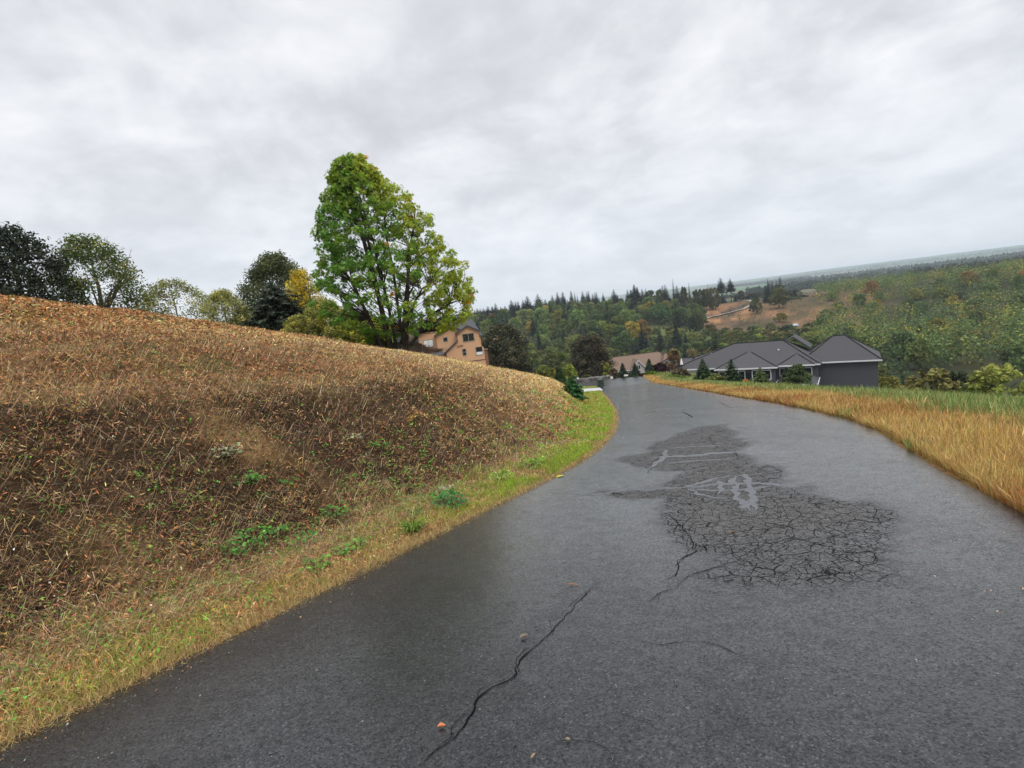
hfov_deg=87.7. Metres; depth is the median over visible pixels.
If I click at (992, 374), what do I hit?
scrub bush
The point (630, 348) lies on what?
scrub bush
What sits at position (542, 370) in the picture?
bush
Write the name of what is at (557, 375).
fir tree
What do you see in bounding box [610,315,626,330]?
broadleaf tree
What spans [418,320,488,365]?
peach house
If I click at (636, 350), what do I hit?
fir tree
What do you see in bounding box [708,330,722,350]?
fir tree
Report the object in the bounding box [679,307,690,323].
broadleaf tree
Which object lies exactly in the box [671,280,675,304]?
fir tree
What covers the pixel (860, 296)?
broadleaf tree
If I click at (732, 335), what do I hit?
scrub bush
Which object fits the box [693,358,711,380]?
fir tree
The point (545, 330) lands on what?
broadleaf tree
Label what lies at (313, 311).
willow bush
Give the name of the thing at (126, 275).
broadleaf tree
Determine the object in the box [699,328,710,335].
scrub bush
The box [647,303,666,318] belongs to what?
broadleaf tree
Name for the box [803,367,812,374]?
window
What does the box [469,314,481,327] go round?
broadleaf tree
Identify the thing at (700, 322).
broadleaf tree
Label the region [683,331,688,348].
fir tree
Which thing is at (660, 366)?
purple tree
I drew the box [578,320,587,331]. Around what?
broadleaf tree
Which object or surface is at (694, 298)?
broadleaf tree
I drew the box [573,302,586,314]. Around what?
broadleaf tree
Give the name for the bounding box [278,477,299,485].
bramble sprig
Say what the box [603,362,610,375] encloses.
birch tree
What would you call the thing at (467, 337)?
window
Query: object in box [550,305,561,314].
broadleaf tree
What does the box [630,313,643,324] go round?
broadleaf tree
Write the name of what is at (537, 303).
broadleaf tree
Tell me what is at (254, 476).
bramble sprig
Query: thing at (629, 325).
broadleaf tree
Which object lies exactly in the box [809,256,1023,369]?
woodland
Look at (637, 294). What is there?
fir tree
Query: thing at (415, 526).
grass tuft
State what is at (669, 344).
fir tree
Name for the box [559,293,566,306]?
fir tree
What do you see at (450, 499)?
bramble sprig
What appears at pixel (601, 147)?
sky
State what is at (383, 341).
thicket bush
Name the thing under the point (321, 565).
bramble sprig
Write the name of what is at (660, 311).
broadleaf tree
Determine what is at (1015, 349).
broadleaf tree
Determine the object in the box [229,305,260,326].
pale bush
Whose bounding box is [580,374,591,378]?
bush
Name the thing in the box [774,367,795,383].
fir tree
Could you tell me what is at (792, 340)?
scrub bush
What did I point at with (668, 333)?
scrub bush
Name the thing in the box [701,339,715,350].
scrub bush
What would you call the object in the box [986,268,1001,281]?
broadleaf tree
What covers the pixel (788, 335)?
scrub bush
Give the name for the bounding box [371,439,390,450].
bramble sprig
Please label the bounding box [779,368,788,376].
window
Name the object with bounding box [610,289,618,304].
fir tree
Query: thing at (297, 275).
yellow tree
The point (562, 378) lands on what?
fir tree
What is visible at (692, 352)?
scrub bush
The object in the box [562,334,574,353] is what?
broadleaf tree
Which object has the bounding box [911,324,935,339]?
broadleaf tree
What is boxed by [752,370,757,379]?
window
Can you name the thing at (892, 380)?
scrub bush
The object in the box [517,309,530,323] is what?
broadleaf tree
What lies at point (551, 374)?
bush
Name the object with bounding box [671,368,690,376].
dark shrub
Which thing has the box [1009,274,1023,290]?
broadleaf tree
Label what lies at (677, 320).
fir tree
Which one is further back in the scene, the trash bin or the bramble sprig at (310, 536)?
the trash bin
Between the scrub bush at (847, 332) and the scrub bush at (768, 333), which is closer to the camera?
the scrub bush at (847, 332)
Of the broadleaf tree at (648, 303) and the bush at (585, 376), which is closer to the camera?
the bush at (585, 376)
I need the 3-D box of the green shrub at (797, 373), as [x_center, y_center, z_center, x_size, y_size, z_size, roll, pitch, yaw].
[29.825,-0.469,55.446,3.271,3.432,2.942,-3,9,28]
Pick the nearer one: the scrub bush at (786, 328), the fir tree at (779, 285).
the scrub bush at (786, 328)
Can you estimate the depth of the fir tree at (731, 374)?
66.97 m
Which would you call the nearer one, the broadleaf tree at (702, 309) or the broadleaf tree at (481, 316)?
the broadleaf tree at (702, 309)
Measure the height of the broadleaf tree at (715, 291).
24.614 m
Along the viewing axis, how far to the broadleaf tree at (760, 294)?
546.12 m
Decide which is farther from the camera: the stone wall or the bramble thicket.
the stone wall
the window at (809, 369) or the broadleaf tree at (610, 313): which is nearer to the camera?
the window at (809, 369)
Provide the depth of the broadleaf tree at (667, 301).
537.41 m
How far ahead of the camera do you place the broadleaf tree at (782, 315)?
404.26 m
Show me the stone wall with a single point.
(591, 378)
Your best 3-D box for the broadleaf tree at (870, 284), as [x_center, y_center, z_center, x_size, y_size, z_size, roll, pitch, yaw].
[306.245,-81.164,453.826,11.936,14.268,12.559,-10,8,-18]
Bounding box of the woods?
[697,247,1023,299]
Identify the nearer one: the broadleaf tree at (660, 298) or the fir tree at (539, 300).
the broadleaf tree at (660, 298)
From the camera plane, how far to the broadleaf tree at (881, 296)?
420.03 m
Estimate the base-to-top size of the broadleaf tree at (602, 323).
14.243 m
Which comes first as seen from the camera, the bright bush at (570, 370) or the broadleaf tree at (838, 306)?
the bright bush at (570, 370)
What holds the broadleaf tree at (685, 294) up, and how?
on the ground at (796, 309)
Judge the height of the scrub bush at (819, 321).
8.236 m
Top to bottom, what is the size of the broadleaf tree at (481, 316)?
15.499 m
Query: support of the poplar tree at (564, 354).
on the ground at (796, 309)
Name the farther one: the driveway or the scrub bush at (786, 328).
the scrub bush at (786, 328)
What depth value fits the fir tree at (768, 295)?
498.35 m
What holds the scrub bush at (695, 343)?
on the ground at (796, 309)
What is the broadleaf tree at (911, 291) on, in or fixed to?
on the ground at (796, 309)
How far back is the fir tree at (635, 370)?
97.96 m
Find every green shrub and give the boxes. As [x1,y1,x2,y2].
[644,371,658,374]
[665,374,685,377]
[785,363,816,386]
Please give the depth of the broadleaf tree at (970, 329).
230.24 m
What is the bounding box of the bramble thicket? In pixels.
[399,340,446,353]
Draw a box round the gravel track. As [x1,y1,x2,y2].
[707,300,750,317]
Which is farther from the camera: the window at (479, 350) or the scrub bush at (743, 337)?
the scrub bush at (743, 337)
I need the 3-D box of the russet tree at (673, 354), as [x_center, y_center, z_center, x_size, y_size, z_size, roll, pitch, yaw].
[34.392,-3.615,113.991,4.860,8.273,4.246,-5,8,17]
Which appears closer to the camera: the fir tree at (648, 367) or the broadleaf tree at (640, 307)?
the fir tree at (648, 367)
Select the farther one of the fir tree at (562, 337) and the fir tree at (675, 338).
the fir tree at (562, 337)
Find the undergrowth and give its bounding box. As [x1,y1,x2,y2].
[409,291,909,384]
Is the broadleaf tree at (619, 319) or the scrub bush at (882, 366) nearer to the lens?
the scrub bush at (882, 366)
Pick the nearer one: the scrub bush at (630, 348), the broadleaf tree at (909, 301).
the scrub bush at (630, 348)
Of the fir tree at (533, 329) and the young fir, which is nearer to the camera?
the young fir
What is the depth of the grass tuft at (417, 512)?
7.08 m
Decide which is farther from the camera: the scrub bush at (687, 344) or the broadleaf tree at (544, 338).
the broadleaf tree at (544, 338)
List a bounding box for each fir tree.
[485,306,492,317]
[487,308,505,355]
[508,301,516,315]
[523,296,535,309]
[529,315,536,336]
[533,294,543,309]
[535,327,544,350]
[555,366,559,380]
[558,306,571,328]
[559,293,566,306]
[559,368,565,383]
[560,325,568,347]
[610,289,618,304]
[617,363,628,377]
[631,285,635,304]
[631,363,640,374]
[633,339,640,353]
[634,287,641,305]
[637,323,646,350]
[644,359,653,371]
[656,325,665,351]
[659,286,670,303]
[667,338,671,352]
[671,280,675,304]
[671,318,682,346]
[673,286,679,306]
[674,309,680,327]
[677,333,683,350]
[680,345,688,356]
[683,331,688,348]
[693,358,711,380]
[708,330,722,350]
[721,294,726,303]
[722,359,743,381]
[750,367,771,383]
[762,285,766,302]
[764,279,770,302]
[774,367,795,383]
[775,277,788,301]
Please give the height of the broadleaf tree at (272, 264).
8.518 m
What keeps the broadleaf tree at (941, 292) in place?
on the ground at (796, 309)
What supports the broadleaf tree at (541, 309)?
on the ground at (796, 309)
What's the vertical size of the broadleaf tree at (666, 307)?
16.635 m
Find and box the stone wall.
[574,375,610,382]
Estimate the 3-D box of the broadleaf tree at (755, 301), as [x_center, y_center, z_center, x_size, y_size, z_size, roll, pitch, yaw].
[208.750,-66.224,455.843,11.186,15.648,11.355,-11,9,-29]
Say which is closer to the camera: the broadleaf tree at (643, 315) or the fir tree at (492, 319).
the fir tree at (492, 319)
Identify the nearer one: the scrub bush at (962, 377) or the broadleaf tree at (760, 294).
the scrub bush at (962, 377)
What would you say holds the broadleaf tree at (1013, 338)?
on the ground at (796, 309)
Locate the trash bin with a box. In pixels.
[596,378,602,386]
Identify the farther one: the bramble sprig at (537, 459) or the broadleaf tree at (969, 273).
the broadleaf tree at (969, 273)
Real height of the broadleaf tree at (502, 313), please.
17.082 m
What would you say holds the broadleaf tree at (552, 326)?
on the ground at (796, 309)
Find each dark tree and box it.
[481,322,536,373]
[569,332,617,377]
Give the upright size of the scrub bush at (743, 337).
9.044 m
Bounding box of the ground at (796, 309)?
[0,245,1023,739]
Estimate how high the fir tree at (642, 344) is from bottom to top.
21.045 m
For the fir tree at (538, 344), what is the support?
on the ground at (796, 309)
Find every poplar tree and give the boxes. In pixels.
[525,350,545,374]
[543,348,561,375]
[557,350,570,375]
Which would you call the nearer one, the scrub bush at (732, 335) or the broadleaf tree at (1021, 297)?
the broadleaf tree at (1021, 297)
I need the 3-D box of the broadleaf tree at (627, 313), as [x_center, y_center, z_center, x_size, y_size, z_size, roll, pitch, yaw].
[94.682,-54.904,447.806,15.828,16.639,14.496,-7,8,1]
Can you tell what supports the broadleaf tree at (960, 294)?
on the ground at (796, 309)
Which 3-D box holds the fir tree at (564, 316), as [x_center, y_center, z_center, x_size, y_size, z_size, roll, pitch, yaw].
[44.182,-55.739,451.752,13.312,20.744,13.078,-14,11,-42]
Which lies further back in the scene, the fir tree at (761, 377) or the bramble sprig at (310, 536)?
the fir tree at (761, 377)
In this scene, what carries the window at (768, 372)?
in the grey house at (840, 360)
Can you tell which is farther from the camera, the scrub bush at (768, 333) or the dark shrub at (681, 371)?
the scrub bush at (768, 333)
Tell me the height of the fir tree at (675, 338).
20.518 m
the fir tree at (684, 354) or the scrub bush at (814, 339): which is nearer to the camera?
the fir tree at (684, 354)
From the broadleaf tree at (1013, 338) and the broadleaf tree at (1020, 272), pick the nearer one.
the broadleaf tree at (1013, 338)
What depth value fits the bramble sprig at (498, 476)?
9.01 m
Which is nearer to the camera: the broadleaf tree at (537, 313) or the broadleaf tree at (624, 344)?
the broadleaf tree at (624, 344)
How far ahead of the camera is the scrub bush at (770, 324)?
379.70 m
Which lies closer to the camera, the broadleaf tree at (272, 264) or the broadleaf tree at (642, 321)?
the broadleaf tree at (272, 264)
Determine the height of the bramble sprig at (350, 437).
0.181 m
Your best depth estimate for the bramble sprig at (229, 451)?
6.78 m
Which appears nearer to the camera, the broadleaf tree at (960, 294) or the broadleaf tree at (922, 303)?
the broadleaf tree at (922, 303)
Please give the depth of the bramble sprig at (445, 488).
8.51 m
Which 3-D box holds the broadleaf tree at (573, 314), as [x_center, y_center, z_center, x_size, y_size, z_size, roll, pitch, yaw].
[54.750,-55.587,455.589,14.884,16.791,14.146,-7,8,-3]
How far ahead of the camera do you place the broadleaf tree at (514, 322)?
464.00 m
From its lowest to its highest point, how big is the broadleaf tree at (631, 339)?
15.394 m
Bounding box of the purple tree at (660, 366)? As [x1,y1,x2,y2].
[652,362,670,372]
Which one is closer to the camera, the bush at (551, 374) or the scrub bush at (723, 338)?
the bush at (551, 374)
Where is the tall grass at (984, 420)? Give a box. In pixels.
[643,371,1023,512]
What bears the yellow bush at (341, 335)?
on the ground at (796, 309)
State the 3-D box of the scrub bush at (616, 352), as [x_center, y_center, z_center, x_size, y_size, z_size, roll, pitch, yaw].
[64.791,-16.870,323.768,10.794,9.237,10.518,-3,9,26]
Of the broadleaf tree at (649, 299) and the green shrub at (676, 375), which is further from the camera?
the broadleaf tree at (649, 299)
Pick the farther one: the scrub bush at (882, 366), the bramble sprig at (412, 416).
the scrub bush at (882, 366)
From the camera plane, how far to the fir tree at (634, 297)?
562.98 m
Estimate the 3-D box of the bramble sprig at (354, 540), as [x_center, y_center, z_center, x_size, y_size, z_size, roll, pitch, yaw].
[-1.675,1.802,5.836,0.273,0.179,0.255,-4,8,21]
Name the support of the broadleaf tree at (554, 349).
on the ground at (796, 309)
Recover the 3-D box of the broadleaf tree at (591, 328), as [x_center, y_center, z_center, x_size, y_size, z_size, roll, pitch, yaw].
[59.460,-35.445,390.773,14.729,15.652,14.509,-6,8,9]
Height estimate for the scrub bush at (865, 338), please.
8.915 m
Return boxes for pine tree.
[716,278,726,302]
[725,280,735,301]
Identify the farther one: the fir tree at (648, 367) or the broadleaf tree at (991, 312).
the broadleaf tree at (991, 312)
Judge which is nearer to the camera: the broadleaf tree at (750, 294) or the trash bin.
the trash bin
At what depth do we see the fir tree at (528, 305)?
576.67 m
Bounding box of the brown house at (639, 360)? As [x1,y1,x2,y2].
[597,351,667,374]
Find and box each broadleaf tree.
[37,233,171,315]
[234,249,322,318]
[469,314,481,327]
[477,314,488,324]
[480,319,491,331]
[493,310,509,323]
[510,317,521,330]
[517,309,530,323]
[524,321,535,333]
[528,343,539,354]
[531,310,547,326]
[532,307,547,323]
[534,324,551,341]
[535,302,541,307]
[537,312,554,326]
[539,334,550,345]
[541,319,557,333]
[541,346,559,361]
[547,324,556,338]
[548,300,556,307]
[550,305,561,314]
[550,338,564,351]
[552,309,562,323]
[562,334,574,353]
[567,308,574,320]
[568,309,585,326]
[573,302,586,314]
[573,309,589,320]
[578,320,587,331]
[583,325,602,337]
[584,304,591,312]
[591,314,603,323]
[593,302,605,314]
[596,320,607,334]
[601,299,613,311]
[603,309,616,323]
[604,323,620,337]
[608,336,621,348]
[609,305,625,317]
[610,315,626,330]
[610,336,628,352]
[611,301,627,314]
[612,325,629,338]
[619,309,631,324]
[620,329,634,347]
[625,321,640,337]
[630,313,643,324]
[635,319,650,333]
[636,305,648,315]
[639,309,652,321]
[641,296,656,307]
[643,290,655,301]
[644,301,654,309]
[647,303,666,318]
[652,308,668,323]
[655,289,663,303]
[657,304,671,318]
[662,300,671,305]
[670,308,687,325]
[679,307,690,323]
[680,286,688,307]
[685,303,700,316]
[687,316,696,331]
[690,288,705,307]
[691,309,708,324]
[693,312,703,331]
[696,306,706,315]
[698,288,711,309]
[705,287,721,309]
[736,290,743,299]
[745,293,758,299]
[748,297,762,313]
[751,292,763,298]
[767,286,788,307]
[773,312,787,321]
[786,290,802,295]
[789,295,809,297]
[816,309,832,318]
[825,291,837,300]
[832,302,846,313]
[852,293,866,306]
[862,280,880,293]
[865,302,880,313]
[873,291,884,299]
[884,331,921,359]
[901,298,916,313]
[901,337,938,368]
[907,288,923,299]
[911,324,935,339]
[912,301,928,314]
[927,318,948,335]
[931,286,956,301]
[932,277,946,288]
[945,295,961,307]
[953,327,984,346]
[954,291,968,302]
[957,270,979,284]
[962,298,986,314]
[967,309,987,330]
[979,282,1000,300]
[985,308,996,319]
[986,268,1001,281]
[998,345,1023,369]
[1000,333,1023,350]
[1003,294,1023,306]
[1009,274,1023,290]
[1017,270,1023,285]
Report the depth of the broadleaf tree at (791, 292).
520.23 m
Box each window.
[423,339,433,347]
[462,332,474,341]
[462,348,466,355]
[475,346,482,355]
[738,370,744,378]
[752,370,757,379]
[763,370,771,379]
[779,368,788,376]
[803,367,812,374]
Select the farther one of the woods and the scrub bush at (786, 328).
the woods
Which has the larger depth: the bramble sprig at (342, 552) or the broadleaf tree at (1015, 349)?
the broadleaf tree at (1015, 349)
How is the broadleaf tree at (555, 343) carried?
on the ground at (796, 309)
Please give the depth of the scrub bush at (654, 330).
405.69 m
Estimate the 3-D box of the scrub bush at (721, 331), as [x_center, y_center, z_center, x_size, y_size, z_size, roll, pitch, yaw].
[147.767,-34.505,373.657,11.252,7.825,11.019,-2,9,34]
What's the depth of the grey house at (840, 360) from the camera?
102.35 m
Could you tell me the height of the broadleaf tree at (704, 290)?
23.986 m
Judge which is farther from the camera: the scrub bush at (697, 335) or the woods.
the woods
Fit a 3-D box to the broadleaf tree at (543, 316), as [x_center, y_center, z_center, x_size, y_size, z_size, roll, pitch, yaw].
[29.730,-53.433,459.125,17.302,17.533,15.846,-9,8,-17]
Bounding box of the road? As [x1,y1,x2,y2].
[0,375,1023,767]
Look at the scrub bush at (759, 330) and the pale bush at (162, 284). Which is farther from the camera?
the scrub bush at (759, 330)
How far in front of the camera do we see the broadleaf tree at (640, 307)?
466.89 m
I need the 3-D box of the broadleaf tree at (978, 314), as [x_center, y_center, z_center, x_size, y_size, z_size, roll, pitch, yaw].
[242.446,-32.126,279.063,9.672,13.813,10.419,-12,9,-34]
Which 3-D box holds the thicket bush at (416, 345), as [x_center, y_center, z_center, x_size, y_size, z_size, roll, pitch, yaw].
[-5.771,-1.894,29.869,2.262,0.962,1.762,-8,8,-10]
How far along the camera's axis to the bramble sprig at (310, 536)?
6.19 m
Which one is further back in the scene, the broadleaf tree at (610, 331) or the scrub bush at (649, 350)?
the broadleaf tree at (610, 331)
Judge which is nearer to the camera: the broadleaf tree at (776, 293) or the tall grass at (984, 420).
the tall grass at (984, 420)
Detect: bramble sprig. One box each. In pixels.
[208,442,242,458]
[217,526,271,555]
[231,470,266,488]
[261,524,289,538]
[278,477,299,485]
[288,525,320,548]
[295,554,333,572]
[317,500,351,518]
[328,542,350,556]
[342,538,369,550]
[344,433,362,441]
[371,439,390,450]
[408,411,427,421]
[427,487,455,502]
[431,490,469,508]
[436,484,455,491]
[489,468,514,480]
[516,454,545,468]
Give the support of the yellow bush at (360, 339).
on the ground at (796, 309)
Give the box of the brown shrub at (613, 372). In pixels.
[608,368,618,377]
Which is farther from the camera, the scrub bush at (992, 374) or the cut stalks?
the scrub bush at (992, 374)
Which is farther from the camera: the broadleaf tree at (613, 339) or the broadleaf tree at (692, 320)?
the broadleaf tree at (692, 320)
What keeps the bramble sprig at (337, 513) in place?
on the ground at (796, 309)
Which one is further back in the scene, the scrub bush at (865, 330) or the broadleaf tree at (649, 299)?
the broadleaf tree at (649, 299)
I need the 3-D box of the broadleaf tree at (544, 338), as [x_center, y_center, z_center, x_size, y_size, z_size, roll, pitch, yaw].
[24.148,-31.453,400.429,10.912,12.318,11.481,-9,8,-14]
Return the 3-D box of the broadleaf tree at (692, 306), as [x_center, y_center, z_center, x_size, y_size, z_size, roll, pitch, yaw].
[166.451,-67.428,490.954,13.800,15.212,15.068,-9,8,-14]
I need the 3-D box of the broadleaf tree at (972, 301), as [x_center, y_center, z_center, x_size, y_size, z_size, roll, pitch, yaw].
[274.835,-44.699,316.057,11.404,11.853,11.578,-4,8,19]
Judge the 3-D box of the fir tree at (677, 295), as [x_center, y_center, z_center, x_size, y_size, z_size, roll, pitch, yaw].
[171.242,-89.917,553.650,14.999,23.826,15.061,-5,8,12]
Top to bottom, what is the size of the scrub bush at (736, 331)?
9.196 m
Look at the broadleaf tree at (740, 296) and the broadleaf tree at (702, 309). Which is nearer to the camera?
the broadleaf tree at (702, 309)
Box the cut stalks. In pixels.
[0,320,574,693]
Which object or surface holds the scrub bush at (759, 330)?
on the ground at (796, 309)
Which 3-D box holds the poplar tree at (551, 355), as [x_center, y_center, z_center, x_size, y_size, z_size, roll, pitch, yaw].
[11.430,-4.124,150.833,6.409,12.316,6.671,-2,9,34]
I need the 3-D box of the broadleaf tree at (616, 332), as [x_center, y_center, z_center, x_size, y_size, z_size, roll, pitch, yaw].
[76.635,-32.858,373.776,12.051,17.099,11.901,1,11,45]
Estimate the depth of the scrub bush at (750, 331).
370.79 m
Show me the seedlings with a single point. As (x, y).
(130, 610)
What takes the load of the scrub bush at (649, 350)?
on the ground at (796, 309)
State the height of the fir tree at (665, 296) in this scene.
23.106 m
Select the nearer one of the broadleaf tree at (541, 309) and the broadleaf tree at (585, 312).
the broadleaf tree at (585, 312)
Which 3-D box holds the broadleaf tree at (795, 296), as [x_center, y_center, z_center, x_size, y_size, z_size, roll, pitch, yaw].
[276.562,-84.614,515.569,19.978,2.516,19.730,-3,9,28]
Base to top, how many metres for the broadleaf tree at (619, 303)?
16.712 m
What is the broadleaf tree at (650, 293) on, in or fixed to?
on the ground at (796, 309)
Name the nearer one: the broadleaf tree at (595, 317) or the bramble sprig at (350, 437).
the bramble sprig at (350, 437)
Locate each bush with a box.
[131,277,218,321]
[196,287,254,325]
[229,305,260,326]
[280,314,321,334]
[289,297,354,341]
[330,316,375,342]
[355,319,392,345]
[369,332,386,347]
[401,341,428,350]
[534,365,549,376]
[548,368,555,378]
[563,363,578,383]
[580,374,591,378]
[612,348,626,356]
[629,342,638,351]
[644,347,653,352]
[652,328,659,334]
[663,330,673,339]
[679,343,693,353]
[682,332,695,340]
[686,349,697,357]
[688,341,706,353]
[690,333,705,343]
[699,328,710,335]
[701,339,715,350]
[702,324,718,333]
[705,373,726,381]
[716,329,726,338]
[720,333,734,342]
[725,332,736,341]
[727,329,739,341]
[735,331,750,342]
[745,334,757,341]
[746,325,757,334]
[754,327,763,334]
[757,335,767,340]
[760,329,771,336]
[765,323,776,329]
[775,331,785,337]
[776,325,792,332]
[781,332,801,339]
[790,336,807,346]
[795,328,807,333]
[800,333,809,338]
[805,322,816,328]
[807,334,823,344]
[815,317,829,326]
[839,327,854,335]
[854,325,874,334]
[860,335,878,349]
[878,364,889,376]
[878,365,889,384]
[878,376,903,390]
[903,368,961,395]
[930,370,976,393]
[965,362,1023,398]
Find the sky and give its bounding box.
[0,0,1023,330]
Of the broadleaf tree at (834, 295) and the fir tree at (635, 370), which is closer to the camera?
the fir tree at (635, 370)
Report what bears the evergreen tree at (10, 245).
on the ground at (796, 309)
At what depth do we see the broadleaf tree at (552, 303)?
586.78 m
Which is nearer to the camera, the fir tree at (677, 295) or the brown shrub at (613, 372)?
the brown shrub at (613, 372)
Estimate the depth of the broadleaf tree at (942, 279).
417.48 m
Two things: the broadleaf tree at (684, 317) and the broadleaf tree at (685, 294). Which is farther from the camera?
the broadleaf tree at (685, 294)
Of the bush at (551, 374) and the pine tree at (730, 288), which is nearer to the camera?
the bush at (551, 374)
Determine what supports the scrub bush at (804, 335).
on the ground at (796, 309)
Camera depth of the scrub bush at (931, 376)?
48.77 m
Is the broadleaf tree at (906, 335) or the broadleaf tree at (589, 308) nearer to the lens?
the broadleaf tree at (906, 335)
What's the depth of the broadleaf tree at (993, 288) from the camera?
353.11 m
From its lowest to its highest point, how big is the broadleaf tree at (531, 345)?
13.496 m
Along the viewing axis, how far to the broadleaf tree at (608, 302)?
512.93 m
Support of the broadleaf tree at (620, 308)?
on the ground at (796, 309)
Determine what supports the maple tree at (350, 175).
on the ground at (796, 309)
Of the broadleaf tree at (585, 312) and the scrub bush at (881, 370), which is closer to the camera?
the scrub bush at (881, 370)
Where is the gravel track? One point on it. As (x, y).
(732, 311)
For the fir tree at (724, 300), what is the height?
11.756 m
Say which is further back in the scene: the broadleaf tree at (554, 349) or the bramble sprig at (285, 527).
the broadleaf tree at (554, 349)
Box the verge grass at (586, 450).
[0,378,619,751]
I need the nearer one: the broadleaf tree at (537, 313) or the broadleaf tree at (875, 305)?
the broadleaf tree at (875, 305)
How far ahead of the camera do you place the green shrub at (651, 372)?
91.44 m
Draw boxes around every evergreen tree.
[0,221,88,304]
[239,280,321,336]
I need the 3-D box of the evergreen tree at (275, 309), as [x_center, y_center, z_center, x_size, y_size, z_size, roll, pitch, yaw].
[-17.625,-5.203,39.914,6.484,5.119,6.332,-10,8,-22]
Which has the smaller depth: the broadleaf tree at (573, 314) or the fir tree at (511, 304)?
the broadleaf tree at (573, 314)
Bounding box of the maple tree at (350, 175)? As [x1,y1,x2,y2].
[305,151,478,349]
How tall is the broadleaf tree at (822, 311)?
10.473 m
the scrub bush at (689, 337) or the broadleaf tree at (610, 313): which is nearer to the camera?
the scrub bush at (689, 337)
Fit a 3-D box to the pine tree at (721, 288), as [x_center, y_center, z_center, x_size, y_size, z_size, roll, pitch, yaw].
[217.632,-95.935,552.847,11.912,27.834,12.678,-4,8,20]
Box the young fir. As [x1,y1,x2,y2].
[561,376,588,399]
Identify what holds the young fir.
on the ground at (796, 309)
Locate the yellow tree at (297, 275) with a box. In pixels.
[283,268,328,330]
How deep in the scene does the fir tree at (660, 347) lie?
323.43 m
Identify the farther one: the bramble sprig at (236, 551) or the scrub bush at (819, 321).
the scrub bush at (819, 321)
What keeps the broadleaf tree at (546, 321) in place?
on the ground at (796, 309)
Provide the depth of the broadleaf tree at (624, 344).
335.56 m
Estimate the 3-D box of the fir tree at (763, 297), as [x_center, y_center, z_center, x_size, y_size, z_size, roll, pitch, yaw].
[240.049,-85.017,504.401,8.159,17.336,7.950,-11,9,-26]
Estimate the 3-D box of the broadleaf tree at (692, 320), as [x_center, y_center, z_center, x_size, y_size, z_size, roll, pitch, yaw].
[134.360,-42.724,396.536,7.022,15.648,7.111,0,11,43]
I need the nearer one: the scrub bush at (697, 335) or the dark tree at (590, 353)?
the dark tree at (590, 353)
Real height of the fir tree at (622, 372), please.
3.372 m
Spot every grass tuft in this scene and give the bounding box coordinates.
[392,514,428,534]
[405,505,424,515]
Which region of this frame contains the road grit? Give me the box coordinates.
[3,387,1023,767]
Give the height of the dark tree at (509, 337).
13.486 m
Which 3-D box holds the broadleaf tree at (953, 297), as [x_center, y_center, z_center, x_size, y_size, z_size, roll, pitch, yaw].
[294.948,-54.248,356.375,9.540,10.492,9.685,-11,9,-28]
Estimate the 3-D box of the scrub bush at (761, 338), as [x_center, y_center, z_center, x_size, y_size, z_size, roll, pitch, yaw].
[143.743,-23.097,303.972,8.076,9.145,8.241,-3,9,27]
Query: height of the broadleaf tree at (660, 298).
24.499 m
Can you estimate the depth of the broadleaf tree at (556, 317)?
464.74 m
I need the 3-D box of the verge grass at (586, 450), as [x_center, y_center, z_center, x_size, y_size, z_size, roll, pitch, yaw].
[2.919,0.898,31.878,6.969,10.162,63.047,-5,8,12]
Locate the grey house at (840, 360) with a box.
[659,334,881,389]
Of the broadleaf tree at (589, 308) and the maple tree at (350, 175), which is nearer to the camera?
the maple tree at (350, 175)
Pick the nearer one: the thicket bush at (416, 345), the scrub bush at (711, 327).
the thicket bush at (416, 345)
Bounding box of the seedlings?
[0,381,609,727]
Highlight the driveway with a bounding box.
[583,388,601,390]
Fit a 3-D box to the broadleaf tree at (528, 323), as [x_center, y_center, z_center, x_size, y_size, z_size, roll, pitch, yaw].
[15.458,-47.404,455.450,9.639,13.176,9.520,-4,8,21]
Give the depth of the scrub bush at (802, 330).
345.02 m
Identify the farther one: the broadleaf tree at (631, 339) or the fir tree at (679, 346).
the broadleaf tree at (631, 339)
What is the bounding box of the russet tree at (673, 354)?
[664,348,680,371]
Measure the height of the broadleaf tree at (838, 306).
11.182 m
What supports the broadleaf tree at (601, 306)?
on the ground at (796, 309)
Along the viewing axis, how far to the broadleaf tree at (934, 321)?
272.64 m
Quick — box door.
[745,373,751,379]
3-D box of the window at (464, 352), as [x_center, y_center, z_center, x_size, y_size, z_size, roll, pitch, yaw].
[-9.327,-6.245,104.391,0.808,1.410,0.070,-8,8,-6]
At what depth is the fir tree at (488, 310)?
583.18 m
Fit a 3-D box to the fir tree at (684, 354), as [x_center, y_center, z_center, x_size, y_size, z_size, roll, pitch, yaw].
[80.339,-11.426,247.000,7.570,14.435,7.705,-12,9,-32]
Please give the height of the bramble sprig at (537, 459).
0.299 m
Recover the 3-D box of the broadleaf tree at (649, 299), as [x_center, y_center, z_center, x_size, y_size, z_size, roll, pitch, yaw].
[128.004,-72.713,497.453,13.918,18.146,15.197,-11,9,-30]
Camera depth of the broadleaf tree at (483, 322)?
477.67 m
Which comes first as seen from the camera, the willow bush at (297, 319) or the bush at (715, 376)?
the willow bush at (297, 319)

